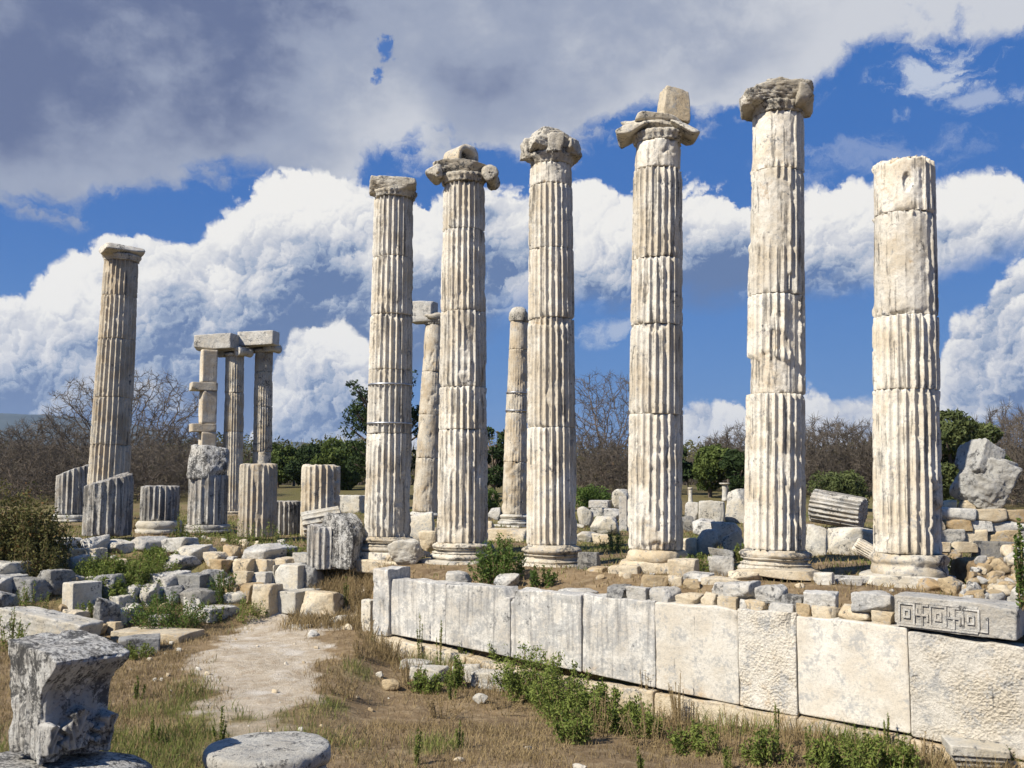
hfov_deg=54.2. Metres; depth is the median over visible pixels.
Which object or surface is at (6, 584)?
ruin block
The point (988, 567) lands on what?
heap stone
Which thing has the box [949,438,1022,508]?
grey rock
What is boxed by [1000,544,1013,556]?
heap stone
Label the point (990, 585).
heap stone
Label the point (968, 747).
moulded block
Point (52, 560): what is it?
brown shrub
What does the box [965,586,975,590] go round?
heap stone
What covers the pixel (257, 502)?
column stump
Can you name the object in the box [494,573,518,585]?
flat stone
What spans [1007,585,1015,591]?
heap stone
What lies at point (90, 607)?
weed clump
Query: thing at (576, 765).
rubble stone
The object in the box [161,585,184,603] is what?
ruin block
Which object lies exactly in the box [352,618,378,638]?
dry weed
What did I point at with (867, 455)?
bare shrub
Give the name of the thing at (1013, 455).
bare shrub
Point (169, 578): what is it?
ruin block
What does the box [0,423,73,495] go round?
bare shrub
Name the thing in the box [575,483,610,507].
green shrub
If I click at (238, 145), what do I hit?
sky
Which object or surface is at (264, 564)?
ruin block
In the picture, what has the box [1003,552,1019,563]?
heap stone
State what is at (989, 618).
meander block
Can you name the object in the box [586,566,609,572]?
stylobate slab
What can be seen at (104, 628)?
ruin stone
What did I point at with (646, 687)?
dry weed
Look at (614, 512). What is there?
rubble block
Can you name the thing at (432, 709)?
dry weed
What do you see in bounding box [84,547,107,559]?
ruin block
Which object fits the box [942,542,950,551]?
wall stone
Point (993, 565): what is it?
heap stone
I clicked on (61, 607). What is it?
ruin stone
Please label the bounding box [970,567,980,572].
heap stone
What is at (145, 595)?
ruin block
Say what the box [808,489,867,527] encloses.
fallen drum
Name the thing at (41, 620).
fallen block
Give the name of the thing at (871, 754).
weed clump
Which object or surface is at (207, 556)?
ruin block
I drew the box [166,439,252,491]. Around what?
bare shrub
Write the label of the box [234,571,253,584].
ruin block
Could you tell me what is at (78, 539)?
ruin block
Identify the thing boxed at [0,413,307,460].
hills
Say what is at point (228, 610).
ruin block
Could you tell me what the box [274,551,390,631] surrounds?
bank grass
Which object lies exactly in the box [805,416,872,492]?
bare shrub
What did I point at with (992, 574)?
heap stone
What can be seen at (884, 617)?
coping stone
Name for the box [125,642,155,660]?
weed clump
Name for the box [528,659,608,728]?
weed clump
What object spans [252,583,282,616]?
ruin block
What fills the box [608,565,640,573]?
stylobate slab
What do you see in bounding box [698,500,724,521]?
upright block
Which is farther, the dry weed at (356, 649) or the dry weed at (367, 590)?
the dry weed at (367, 590)
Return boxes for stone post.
[619,496,628,530]
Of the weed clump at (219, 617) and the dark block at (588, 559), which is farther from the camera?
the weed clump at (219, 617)
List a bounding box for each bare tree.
[36,367,198,469]
[575,367,629,485]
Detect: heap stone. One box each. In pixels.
[959,591,975,597]
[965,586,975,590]
[966,577,981,585]
[966,581,981,589]
[968,571,977,578]
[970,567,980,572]
[971,588,985,593]
[974,555,986,564]
[974,592,985,598]
[975,563,992,574]
[977,576,988,584]
[980,566,986,574]
[987,571,1002,579]
[987,579,1004,588]
[988,576,998,583]
[988,589,1005,599]
[989,593,1005,599]
[990,562,997,570]
[992,558,1005,564]
[992,584,1010,595]
[995,563,1010,574]
[998,581,1010,585]
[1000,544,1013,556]
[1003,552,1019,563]
[1004,577,1015,583]
[1005,557,1019,567]
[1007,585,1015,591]
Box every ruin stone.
[58,604,67,611]
[75,574,86,580]
[100,624,107,635]
[148,614,169,625]
[159,586,164,600]
[183,597,200,606]
[207,547,216,551]
[223,591,245,603]
[224,585,238,592]
[226,556,237,559]
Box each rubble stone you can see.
[376,671,383,677]
[382,679,399,690]
[453,757,464,761]
[473,693,487,703]
[573,763,586,767]
[668,575,683,586]
[683,578,699,589]
[942,500,956,507]
[958,500,975,508]
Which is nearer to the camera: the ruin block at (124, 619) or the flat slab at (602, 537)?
the ruin block at (124, 619)
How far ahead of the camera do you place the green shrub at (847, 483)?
45.04 m
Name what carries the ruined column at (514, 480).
on the ground at (250, 670)
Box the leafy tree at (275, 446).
[243,441,280,463]
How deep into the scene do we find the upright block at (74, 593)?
20.66 m
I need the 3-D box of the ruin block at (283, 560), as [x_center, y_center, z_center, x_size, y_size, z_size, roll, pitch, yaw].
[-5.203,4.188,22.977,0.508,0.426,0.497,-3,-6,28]
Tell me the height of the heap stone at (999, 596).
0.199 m
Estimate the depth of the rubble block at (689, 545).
23.61 m
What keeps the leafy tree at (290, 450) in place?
on the ground at (250, 670)
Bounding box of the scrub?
[1,431,1023,484]
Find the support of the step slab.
on the ground at (250, 670)
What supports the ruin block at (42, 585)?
on the ground at (250, 670)
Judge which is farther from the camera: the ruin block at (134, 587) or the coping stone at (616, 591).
the ruin block at (134, 587)
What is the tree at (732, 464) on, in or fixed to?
on the ground at (250, 670)
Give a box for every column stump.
[51,464,88,522]
[82,472,133,536]
[135,485,181,534]
[184,444,231,533]
[237,463,277,536]
[276,500,300,534]
[300,464,340,536]
[306,524,337,569]
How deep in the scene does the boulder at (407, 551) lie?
21.38 m
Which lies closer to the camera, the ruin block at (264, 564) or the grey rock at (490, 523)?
the ruin block at (264, 564)
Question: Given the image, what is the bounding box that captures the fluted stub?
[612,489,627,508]
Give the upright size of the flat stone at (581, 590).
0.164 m
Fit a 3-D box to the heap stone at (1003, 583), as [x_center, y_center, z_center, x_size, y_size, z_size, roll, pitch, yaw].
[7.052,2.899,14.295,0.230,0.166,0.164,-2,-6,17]
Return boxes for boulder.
[322,512,364,569]
[388,539,423,564]
[577,506,593,527]
[725,488,744,522]
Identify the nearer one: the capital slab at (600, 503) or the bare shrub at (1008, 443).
the capital slab at (600, 503)
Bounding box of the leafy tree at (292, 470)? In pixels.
[283,444,321,485]
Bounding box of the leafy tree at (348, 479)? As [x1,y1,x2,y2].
[309,447,361,489]
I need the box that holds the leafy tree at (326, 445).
[321,438,365,475]
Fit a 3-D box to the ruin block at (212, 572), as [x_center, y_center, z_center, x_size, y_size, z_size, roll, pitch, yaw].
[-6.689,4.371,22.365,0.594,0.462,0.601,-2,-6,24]
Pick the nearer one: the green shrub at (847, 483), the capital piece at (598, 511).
the capital piece at (598, 511)
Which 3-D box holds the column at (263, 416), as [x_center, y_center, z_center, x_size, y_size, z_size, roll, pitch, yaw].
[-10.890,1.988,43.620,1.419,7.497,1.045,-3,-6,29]
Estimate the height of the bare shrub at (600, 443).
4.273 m
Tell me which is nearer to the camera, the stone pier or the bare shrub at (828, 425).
the stone pier
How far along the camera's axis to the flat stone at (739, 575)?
17.32 m
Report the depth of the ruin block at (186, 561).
23.06 m
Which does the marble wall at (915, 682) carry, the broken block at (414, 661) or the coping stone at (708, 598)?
the coping stone at (708, 598)
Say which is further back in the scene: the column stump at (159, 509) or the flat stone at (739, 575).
the column stump at (159, 509)
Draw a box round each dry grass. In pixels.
[0,510,983,734]
[0,552,953,767]
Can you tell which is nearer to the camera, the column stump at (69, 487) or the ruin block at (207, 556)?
the ruin block at (207, 556)
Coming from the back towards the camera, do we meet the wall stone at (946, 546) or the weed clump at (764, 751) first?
the wall stone at (946, 546)
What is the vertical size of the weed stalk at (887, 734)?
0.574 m
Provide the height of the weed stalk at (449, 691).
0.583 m
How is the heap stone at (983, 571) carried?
on the heap stone
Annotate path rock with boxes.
[289,624,315,628]
[307,630,319,636]
[331,615,345,622]
[343,624,353,629]
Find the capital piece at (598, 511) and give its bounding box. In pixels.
[590,508,603,516]
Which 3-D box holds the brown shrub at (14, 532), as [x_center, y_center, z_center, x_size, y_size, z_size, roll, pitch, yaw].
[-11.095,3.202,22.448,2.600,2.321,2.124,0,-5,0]
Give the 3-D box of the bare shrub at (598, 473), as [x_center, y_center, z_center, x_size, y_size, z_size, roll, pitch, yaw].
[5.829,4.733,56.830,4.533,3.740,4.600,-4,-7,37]
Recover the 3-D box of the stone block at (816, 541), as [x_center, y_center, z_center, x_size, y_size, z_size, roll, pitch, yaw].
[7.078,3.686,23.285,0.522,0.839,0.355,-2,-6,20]
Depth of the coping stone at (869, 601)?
14.04 m
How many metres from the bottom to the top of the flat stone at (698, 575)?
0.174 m
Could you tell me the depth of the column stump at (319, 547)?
22.18 m
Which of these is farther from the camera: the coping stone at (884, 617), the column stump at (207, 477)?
the column stump at (207, 477)
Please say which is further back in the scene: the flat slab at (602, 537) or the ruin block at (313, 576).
the flat slab at (602, 537)
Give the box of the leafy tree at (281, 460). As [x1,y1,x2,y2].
[271,448,298,487]
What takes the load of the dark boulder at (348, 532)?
on the ground at (250, 670)
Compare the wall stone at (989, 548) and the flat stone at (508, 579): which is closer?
the flat stone at (508, 579)
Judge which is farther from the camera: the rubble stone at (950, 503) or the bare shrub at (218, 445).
the bare shrub at (218, 445)
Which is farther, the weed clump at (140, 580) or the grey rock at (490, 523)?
the grey rock at (490, 523)
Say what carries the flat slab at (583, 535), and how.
on the ground at (250, 670)
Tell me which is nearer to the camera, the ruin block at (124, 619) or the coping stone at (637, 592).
the coping stone at (637, 592)
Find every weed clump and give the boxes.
[0,607,30,650]
[16,579,49,608]
[72,552,128,579]
[75,600,93,617]
[88,571,131,598]
[91,549,155,585]
[114,567,162,602]
[115,547,181,584]
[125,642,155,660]
[144,544,179,565]
[169,506,188,537]
[183,524,215,543]
[203,599,224,622]
[213,594,268,624]
[224,516,255,547]
[249,521,279,543]
[280,537,306,556]
[407,666,443,694]
[442,654,465,689]
[457,643,473,654]
[484,641,526,664]
[489,641,565,706]
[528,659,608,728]
[551,704,598,745]
[559,681,640,733]
[598,524,624,551]
[606,694,666,738]
[666,719,721,757]
[680,550,711,571]
[733,541,744,560]
[739,725,793,767]
[802,734,845,767]
[824,723,884,767]
[878,734,923,767]
[947,553,977,574]
[1006,745,1022,761]
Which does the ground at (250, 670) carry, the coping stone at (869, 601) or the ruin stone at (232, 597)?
the ruin stone at (232, 597)
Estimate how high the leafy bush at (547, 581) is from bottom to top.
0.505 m
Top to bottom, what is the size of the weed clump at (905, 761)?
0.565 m
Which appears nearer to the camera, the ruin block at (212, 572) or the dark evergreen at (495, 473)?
the ruin block at (212, 572)
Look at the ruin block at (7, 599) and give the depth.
19.96 m
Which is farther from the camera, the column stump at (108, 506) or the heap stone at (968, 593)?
the column stump at (108, 506)
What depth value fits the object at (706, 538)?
23.66 m
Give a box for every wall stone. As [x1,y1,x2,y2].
[941,529,965,543]
[942,507,976,520]
[942,519,973,530]
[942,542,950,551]
[942,549,961,559]
[951,542,977,552]
[964,529,987,542]
[971,521,992,531]
[971,541,1023,557]
[976,508,1006,522]
[988,530,1018,541]
[992,521,1023,531]
[1006,509,1023,522]
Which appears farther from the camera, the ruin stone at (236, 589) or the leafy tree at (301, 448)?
the leafy tree at (301, 448)
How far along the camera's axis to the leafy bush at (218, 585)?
21.71 m
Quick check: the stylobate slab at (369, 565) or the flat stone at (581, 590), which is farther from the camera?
the stylobate slab at (369, 565)
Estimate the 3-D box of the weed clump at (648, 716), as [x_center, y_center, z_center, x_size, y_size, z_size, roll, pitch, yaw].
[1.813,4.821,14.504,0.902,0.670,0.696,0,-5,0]
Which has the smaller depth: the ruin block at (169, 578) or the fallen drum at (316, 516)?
the ruin block at (169, 578)
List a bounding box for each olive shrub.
[940,408,977,507]
[968,422,1011,501]
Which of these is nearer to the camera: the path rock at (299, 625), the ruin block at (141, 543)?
the path rock at (299, 625)
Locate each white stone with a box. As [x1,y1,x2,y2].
[813,572,834,584]
[1010,587,1021,601]
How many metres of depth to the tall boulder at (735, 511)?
38.77 m
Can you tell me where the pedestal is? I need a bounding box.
[339,495,364,512]
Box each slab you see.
[0,751,152,767]
[110,627,204,642]
[351,559,405,573]
[446,570,471,582]
[487,528,526,541]
[577,531,594,541]
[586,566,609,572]
[589,500,611,507]
[592,533,610,543]
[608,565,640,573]
[668,558,698,576]
[721,531,743,551]
[736,568,820,580]
[833,575,869,583]
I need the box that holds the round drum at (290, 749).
[202,731,330,767]
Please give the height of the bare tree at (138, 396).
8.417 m
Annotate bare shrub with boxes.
[0,414,89,492]
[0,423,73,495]
[0,436,81,501]
[28,429,142,494]
[75,437,190,500]
[130,422,197,490]
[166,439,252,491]
[576,429,627,495]
[577,434,627,494]
[687,434,744,488]
[699,419,745,483]
[805,410,872,489]
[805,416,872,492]
[805,428,852,495]
[833,428,872,492]
[971,399,1023,504]
[982,409,1023,507]
[995,424,1023,501]
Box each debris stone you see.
[596,574,604,579]
[622,573,631,578]
[795,583,803,587]
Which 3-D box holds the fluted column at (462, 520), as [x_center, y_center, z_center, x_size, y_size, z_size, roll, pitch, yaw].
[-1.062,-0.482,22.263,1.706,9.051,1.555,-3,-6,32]
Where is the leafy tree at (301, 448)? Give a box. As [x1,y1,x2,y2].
[294,443,335,458]
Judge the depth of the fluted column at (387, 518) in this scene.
22.89 m
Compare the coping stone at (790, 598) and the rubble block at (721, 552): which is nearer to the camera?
the coping stone at (790, 598)
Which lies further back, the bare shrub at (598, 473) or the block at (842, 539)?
the bare shrub at (598, 473)
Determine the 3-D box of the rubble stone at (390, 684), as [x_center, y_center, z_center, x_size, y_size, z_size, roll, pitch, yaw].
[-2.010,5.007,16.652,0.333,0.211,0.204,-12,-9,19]
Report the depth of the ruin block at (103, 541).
23.62 m
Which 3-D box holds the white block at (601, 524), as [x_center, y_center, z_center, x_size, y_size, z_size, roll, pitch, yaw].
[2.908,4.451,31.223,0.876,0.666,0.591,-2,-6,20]
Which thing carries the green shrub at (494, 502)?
on the ground at (250, 670)
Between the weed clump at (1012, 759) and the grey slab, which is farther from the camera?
the grey slab
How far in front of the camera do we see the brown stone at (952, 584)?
15.80 m
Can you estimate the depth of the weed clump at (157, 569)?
22.43 m
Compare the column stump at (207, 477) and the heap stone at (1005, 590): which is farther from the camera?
the column stump at (207, 477)
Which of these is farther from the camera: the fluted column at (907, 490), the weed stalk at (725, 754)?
the fluted column at (907, 490)
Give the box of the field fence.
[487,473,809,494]
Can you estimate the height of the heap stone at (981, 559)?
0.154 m
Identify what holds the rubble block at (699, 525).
on the ground at (250, 670)
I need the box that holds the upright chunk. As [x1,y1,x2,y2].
[657,85,689,123]
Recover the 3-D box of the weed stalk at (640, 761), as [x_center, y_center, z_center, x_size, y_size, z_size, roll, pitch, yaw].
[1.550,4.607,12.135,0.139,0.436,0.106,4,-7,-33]
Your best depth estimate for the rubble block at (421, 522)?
27.09 m
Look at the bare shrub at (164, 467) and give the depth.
53.62 m
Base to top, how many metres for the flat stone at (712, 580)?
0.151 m
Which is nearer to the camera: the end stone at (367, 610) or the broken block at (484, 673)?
the broken block at (484, 673)
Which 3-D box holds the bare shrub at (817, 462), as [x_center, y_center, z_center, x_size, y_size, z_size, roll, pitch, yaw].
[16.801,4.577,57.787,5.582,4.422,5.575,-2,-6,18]
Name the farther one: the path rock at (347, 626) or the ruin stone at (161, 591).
the ruin stone at (161, 591)
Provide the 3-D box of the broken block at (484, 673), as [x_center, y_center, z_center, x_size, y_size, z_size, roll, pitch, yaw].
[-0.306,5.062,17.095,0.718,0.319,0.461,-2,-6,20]
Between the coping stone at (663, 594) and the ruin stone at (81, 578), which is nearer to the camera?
the coping stone at (663, 594)
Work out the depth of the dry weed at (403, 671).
16.78 m
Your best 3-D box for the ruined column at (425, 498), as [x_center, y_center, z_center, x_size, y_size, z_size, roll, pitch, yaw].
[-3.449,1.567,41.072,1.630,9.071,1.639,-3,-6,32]
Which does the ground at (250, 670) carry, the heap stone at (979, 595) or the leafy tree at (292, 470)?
the leafy tree at (292, 470)
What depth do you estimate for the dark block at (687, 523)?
33.95 m
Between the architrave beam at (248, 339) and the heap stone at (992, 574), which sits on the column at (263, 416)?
the architrave beam at (248, 339)
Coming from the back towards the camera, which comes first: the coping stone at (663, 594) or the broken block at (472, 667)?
the broken block at (472, 667)
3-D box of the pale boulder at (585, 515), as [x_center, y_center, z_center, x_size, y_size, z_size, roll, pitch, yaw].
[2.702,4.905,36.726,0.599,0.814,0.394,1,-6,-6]
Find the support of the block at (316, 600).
on the ground at (250, 670)
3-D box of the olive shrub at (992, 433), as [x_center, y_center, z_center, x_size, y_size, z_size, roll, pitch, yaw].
[15.168,3.031,31.799,1.314,3.770,1.895,0,-5,0]
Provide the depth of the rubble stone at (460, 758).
12.38 m
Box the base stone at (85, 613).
[62,609,89,617]
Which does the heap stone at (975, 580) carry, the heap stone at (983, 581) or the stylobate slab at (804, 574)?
the heap stone at (983, 581)
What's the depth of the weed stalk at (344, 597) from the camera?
21.31 m
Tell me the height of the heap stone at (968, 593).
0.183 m
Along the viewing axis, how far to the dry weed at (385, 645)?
18.49 m
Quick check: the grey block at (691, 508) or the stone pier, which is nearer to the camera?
the grey block at (691, 508)
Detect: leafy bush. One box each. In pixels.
[120,588,211,628]
[206,565,237,603]
[466,532,526,583]
[529,564,557,588]
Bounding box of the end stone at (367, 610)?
[361,599,372,630]
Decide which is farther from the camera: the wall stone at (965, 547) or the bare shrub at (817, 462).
the bare shrub at (817, 462)
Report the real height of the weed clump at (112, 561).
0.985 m
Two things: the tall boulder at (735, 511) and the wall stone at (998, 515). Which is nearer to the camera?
the wall stone at (998, 515)
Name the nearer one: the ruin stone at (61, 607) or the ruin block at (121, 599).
the ruin stone at (61, 607)
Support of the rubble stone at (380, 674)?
on the ground at (250, 670)
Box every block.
[0,560,33,573]
[0,573,27,592]
[0,591,19,607]
[0,606,103,641]
[12,576,52,602]
[37,569,75,594]
[57,537,81,547]
[60,548,85,557]
[62,580,101,608]
[65,554,92,570]
[80,534,109,551]
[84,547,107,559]
[93,573,126,598]
[93,597,120,623]
[106,621,123,633]
[108,539,133,552]
[108,594,133,607]
[118,633,160,653]
[120,607,128,624]
[124,584,142,603]
[128,603,143,617]
[131,536,167,550]
[139,583,159,604]
[146,570,190,586]
[159,553,201,569]
[161,537,198,552]
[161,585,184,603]
[175,544,212,560]
[176,572,209,589]
[180,588,219,605]
[184,604,239,622]
[199,569,228,588]
[203,551,228,566]
[209,559,233,573]
[223,544,241,558]
[231,558,257,574]
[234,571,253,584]
[235,582,263,604]
[242,543,297,558]
[252,571,272,583]
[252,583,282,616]
[255,558,275,571]
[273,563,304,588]
[274,556,294,564]
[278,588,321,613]
[292,552,306,562]
[299,562,324,587]
[300,590,343,617]
[399,658,431,668]
[409,665,448,682]
[410,512,434,540]
[418,530,436,551]
[443,144,477,161]
[452,664,479,681]
[471,668,514,691]
[577,552,600,569]
[590,516,619,534]
[604,508,618,518]
[682,516,693,531]
[683,538,696,555]
[685,502,697,520]
[692,518,713,534]
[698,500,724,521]
[708,547,734,560]
[708,555,733,575]
[711,521,741,544]
[827,527,872,554]
[894,592,1023,640]
[941,734,1010,767]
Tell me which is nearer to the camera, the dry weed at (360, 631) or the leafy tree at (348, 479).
the dry weed at (360, 631)
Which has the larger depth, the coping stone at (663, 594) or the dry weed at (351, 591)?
the dry weed at (351, 591)
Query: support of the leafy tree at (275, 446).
on the ground at (250, 670)
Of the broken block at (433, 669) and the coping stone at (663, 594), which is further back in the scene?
the broken block at (433, 669)
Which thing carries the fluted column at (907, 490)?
on the ground at (250, 670)
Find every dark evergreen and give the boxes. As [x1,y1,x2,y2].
[338,370,418,479]
[487,425,504,496]
[682,445,694,481]
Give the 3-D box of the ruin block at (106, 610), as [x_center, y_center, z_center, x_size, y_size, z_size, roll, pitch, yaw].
[-8.223,4.667,20.183,0.442,0.752,0.466,-4,-7,37]
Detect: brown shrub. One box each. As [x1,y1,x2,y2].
[0,478,78,571]
[7,529,71,576]
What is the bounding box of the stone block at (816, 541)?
[805,524,827,556]
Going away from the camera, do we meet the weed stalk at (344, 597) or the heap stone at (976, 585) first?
the heap stone at (976, 585)
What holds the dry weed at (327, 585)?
on the ground at (250, 670)
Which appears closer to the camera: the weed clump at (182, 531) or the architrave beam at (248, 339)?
the weed clump at (182, 531)
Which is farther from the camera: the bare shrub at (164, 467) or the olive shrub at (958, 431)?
the bare shrub at (164, 467)
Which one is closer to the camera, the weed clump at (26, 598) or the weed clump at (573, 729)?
the weed clump at (573, 729)
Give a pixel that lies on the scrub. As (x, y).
(412, 476)
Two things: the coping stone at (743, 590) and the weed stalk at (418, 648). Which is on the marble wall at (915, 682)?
the coping stone at (743, 590)
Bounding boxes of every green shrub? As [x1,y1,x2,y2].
[487,487,502,512]
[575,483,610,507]
[806,469,870,504]
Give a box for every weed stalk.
[133,676,145,698]
[150,717,160,741]
[212,706,226,740]
[343,577,348,606]
[413,726,422,765]
[416,612,422,658]
[436,620,442,662]
[447,667,457,699]
[454,720,464,746]
[635,747,644,767]
[722,746,733,767]
[773,704,780,751]
[803,724,811,756]
[882,713,889,749]
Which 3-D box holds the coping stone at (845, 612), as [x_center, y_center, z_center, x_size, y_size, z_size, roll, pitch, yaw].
[4.917,3.295,14.284,0.443,0.263,0.398,-4,-7,36]
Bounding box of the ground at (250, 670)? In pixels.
[0,484,1023,767]
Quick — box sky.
[0,0,1023,462]
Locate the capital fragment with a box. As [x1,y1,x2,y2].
[8,630,129,765]
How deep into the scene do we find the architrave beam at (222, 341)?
42.74 m
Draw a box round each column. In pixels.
[87,242,145,484]
[218,347,253,515]
[250,344,281,463]
[360,175,429,560]
[410,312,440,518]
[417,158,499,564]
[494,307,528,527]
[520,126,581,567]
[615,111,699,574]
[688,487,692,501]
[719,483,729,500]
[737,77,813,568]
[859,155,955,588]
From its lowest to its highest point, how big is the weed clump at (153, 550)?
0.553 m
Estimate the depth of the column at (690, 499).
51.81 m
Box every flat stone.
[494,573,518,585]
[558,588,598,593]
[640,574,668,587]
[683,571,714,581]
[701,576,739,584]
[728,570,762,579]
[835,578,864,585]
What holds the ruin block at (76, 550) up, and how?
on the ground at (250, 670)
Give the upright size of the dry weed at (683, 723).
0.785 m
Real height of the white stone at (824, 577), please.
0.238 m
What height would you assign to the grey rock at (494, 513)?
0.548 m
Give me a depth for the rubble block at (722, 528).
26.64 m
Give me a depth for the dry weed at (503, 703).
15.70 m
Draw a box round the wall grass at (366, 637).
[356,623,1023,767]
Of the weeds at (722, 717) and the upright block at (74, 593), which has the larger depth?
the upright block at (74, 593)
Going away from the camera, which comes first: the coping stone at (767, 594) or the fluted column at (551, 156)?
the coping stone at (767, 594)
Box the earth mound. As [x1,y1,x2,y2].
[950,557,1011,589]
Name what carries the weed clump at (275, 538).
on the ground at (250, 670)
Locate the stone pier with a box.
[189,349,217,446]
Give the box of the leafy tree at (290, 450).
[278,443,303,485]
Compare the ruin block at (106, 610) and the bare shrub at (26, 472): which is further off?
the bare shrub at (26, 472)
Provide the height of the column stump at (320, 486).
2.211 m
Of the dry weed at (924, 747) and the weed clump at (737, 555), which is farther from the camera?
the weed clump at (737, 555)
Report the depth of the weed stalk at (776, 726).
13.40 m
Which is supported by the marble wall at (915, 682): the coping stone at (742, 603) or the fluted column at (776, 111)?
the coping stone at (742, 603)
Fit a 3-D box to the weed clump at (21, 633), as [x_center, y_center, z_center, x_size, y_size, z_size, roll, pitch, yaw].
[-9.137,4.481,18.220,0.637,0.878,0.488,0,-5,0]
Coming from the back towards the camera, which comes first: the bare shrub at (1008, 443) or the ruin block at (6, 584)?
the bare shrub at (1008, 443)
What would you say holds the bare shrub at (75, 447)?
on the ground at (250, 670)
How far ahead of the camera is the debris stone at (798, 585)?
16.36 m
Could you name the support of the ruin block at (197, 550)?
on the ground at (250, 670)
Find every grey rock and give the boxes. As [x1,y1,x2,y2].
[488,507,500,519]
[488,521,494,527]
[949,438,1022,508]
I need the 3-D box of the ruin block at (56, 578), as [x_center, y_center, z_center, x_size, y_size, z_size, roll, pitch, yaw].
[-9.808,4.232,21.388,0.728,0.569,0.676,-3,-6,28]
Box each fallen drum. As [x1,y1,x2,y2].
[301,506,340,536]
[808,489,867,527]
[852,538,873,558]
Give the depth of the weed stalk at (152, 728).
12.73 m
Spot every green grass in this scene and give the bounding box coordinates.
[0,597,944,767]
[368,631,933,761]
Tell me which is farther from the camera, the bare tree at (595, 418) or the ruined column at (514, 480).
the bare tree at (595, 418)
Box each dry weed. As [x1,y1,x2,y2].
[132,517,138,531]
[314,578,343,592]
[328,674,364,700]
[338,567,370,609]
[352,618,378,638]
[353,637,373,660]
[355,581,373,602]
[369,630,401,660]
[393,654,427,688]
[422,692,464,718]
[480,684,524,714]
[569,691,625,738]
[617,688,666,748]
[639,670,653,689]
[660,699,705,743]
[668,671,683,725]
[702,704,760,757]
[767,724,800,766]
[909,730,944,767]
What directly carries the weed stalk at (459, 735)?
on the ground at (250, 670)
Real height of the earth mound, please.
0.867 m
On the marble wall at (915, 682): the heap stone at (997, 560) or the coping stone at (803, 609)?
the coping stone at (803, 609)
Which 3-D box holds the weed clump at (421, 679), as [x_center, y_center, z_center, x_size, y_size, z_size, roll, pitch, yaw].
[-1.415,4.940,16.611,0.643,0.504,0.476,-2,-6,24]
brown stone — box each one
[917,578,942,591]
[937,576,963,593]
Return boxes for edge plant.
[1012,518,1023,610]
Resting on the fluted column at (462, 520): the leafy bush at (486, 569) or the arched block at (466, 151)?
the arched block at (466, 151)
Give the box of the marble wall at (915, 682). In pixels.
[372,566,1023,767]
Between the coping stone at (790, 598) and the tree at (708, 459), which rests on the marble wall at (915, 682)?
the coping stone at (790, 598)
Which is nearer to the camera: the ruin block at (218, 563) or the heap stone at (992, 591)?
the heap stone at (992, 591)
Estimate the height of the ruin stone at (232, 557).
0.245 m
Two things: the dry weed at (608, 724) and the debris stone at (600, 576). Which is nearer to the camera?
the dry weed at (608, 724)
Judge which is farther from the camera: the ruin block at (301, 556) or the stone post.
the stone post
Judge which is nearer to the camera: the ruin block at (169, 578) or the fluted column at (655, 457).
the fluted column at (655, 457)
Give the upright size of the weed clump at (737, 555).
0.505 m
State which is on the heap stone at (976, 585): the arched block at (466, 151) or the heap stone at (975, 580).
the heap stone at (975, 580)
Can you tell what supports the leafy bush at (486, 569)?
on the ground at (250, 670)
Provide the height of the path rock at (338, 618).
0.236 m
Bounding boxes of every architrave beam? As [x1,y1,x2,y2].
[194,333,238,350]
[237,330,279,347]
[412,301,437,324]
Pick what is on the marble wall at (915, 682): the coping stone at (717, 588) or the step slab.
the coping stone at (717, 588)
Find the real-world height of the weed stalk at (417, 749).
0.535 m
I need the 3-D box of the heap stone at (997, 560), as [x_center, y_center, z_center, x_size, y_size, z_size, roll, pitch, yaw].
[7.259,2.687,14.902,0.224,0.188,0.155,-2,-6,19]
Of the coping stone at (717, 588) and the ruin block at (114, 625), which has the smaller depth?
the coping stone at (717, 588)
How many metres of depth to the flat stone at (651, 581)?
17.47 m
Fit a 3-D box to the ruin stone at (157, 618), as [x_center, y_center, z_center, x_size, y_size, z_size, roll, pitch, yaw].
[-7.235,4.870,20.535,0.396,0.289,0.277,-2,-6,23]
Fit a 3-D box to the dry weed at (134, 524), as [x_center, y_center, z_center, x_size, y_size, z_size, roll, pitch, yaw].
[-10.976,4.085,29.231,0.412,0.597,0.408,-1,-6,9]
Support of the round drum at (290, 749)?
on the ground at (250, 670)
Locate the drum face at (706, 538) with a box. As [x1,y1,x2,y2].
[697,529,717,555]
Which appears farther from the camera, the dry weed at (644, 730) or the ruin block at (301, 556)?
the ruin block at (301, 556)
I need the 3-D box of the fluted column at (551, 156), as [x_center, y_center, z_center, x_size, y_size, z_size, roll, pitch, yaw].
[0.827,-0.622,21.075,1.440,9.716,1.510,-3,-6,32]
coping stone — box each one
[606,584,631,598]
[626,586,650,599]
[649,586,680,601]
[675,592,703,603]
[701,592,717,604]
[712,582,725,595]
[717,595,739,609]
[723,580,760,599]
[740,599,746,607]
[745,598,768,609]
[754,584,787,603]
[768,602,794,612]
[781,593,803,611]
[796,603,811,616]
[803,590,838,608]
[811,605,839,618]
[838,604,871,621]
[851,590,894,611]
[871,610,894,624]
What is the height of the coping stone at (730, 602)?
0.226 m
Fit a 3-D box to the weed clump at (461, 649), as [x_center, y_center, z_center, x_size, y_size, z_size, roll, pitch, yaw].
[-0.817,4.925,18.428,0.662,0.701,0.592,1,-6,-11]

